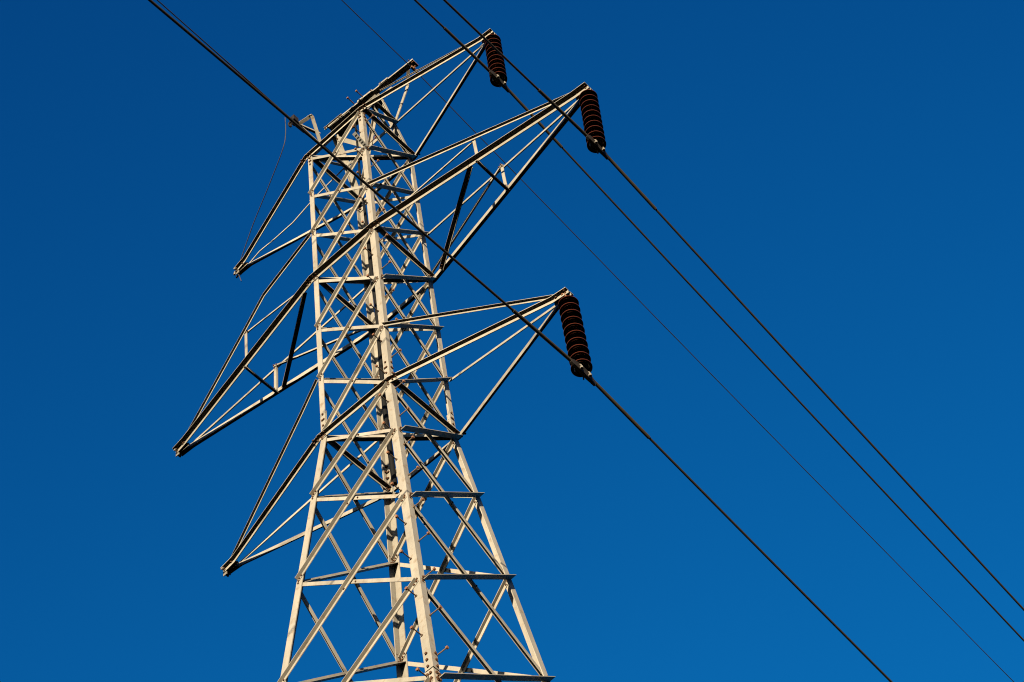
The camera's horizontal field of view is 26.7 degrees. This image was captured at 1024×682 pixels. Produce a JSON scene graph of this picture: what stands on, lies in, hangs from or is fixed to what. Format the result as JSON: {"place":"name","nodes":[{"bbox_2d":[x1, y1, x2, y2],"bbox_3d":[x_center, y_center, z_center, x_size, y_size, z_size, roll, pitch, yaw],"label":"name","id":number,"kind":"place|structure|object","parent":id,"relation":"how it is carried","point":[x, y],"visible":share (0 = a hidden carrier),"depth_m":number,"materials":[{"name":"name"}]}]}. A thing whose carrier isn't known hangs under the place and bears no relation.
{"place":"outdoors","nodes":[
{"label":"outdoors","id":0,"kind":"place"},
{"bbox_2d":[0,0,1023,681],"label":"sky","id":1,"kind":"structure","parent":0,"point":[852,171],"materials":[{"name":"blue"}]},
{"bbox_3d":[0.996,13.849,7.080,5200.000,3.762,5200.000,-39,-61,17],"label":"ground","id":2,"kind":"structure","parent":0,"visible":0},
{"bbox_2d":[172,28,591,681],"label":"lattice tower","id":3,"kind":"structure","parent":2,"relation":"on","point":[340,126],"depth_m":27.59,"materials":[{"name":"metal"}]},
{"bbox_2d":[238,117,285,281],"bbox_3d":[-3.892,-2.190,33.497,0.051,1.654,2.193,17,-61,-17],"label":"loose wire","id":4,"kind":"object","parent":3,"relation":"hanging from","point":[265,194],"visible":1,"depth_m":33.38,"materials":[{"name":"black metal"}]},
{"bbox_2d":[288,114,303,132],"bbox_3d":[-3.350,-3.338,33.871,0.103,0.429,0.484,-39,-61,17],"label":"wire clamp","id":5,"kind":"object","parent":3,"relation":"attached to","point":[294,118],"visible":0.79,"depth_m":33.88,"materials":[{"name":"metal"}]},
{"bbox_2d":[157,0,283,111],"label":"shield wire","id":6,"kind":"object","parent":5,"relation":"attached to","point":[214,51],"visible":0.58,"depth_m":33.11,"materials":[{"name":"grey metal"}]},
{"bbox_2d":[352,132,369,149],"bbox_3d":[-2.209,-2.931,31.620,0.062,0.120,0.326,-39,-61,17],"label":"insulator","id":7,"kind":"object","parent":3,"relation":"attached to","point":[359,139],"visible":1,"depth_m":31.61,"materials":[{"name":"ceramic"}]},
{"bbox_2d":[352,112,396,485],"bbox_3d":[-1.909,-0.937,29.307,0.108,9.783,0.068,-39,-61,17],"label":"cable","id":8,"kind":"object","parent":3,"relation":"hanging from","point":[389,445],"visible":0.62,"depth_m":27.44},
{"bbox_2d":[410,60,418,72],"bbox_3d":[-1.518,-4.290,33.816,0.103,0.163,0.172,-39,-61,17],"label":"wire clamp","id":9,"kind":"object","parent":3,"relation":"attached to","point":[412,67],"visible":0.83,"depth_m":33.81,"materials":[{"name":"grey metal"}]},
{"bbox_2d":[342,0,1013,681],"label":"shield wire","id":10,"kind":"object","parent":9,"relation":"attached to","point":[672,334],"visible":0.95,"depth_m":35.89,"materials":[{"name":"grey metal"}]},
{"bbox_2d":[484,34,509,92],"bbox_3d":[-0.245,-4.154,31.734,0.254,1.557,0.414,-38,-61,19],"label":"insulator string","id":11,"kind":"object","parent":3,"relation":"hanging from","point":[497,68],"visible":0.87,"depth_m":31.48,"materials":[{"name":"brown ceramic"}]},
{"bbox_2d":[414,0,1023,640],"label":"conductor","id":12,"kind":"object","parent":11,"relation":"hanging from","point":[516,98],"visible":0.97,"depth_m":32.45,"materials":[{"name":"metal"}]},
{"bbox_2d":[558,293,595,385],"bbox_3d":[0.728,-0.096,25.159,0.254,1.762,0.414,-39,-61,18],"label":"insulator string","id":13,"kind":"object","parent":3,"relation":"hanging from","point":[580,363],"visible":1,"depth_m":24.99,"materials":[{"name":"brown ceramic"}]},
{"bbox_2d":[148,0,892,681],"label":"conductor","id":14,"kind":"object","parent":13,"relation":"hanging from","point":[598,386],"visible":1,"depth_m":24.00,"materials":[{"name":"metal"}]},
{"bbox_2d":[579,89,608,159],"bbox_3d":[1.051,-2.909,28.280,0.254,1.564,0.414,-37,-61,20],"label":"insulator string","id":15,"kind":"object","parent":3,"relation":"hanging from","point":[592,120],"visible":1,"depth_m":28.07,"materials":[{"name":"brown ceramic"}]},
{"bbox_2d":[443,0,1023,610],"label":"conductor","id":16,"kind":"object","parent":15,"relation":"hanging from","point":[583,132],"visible":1,"depth_m":28.33,"materials":[{"name":"metal"}]}
]}

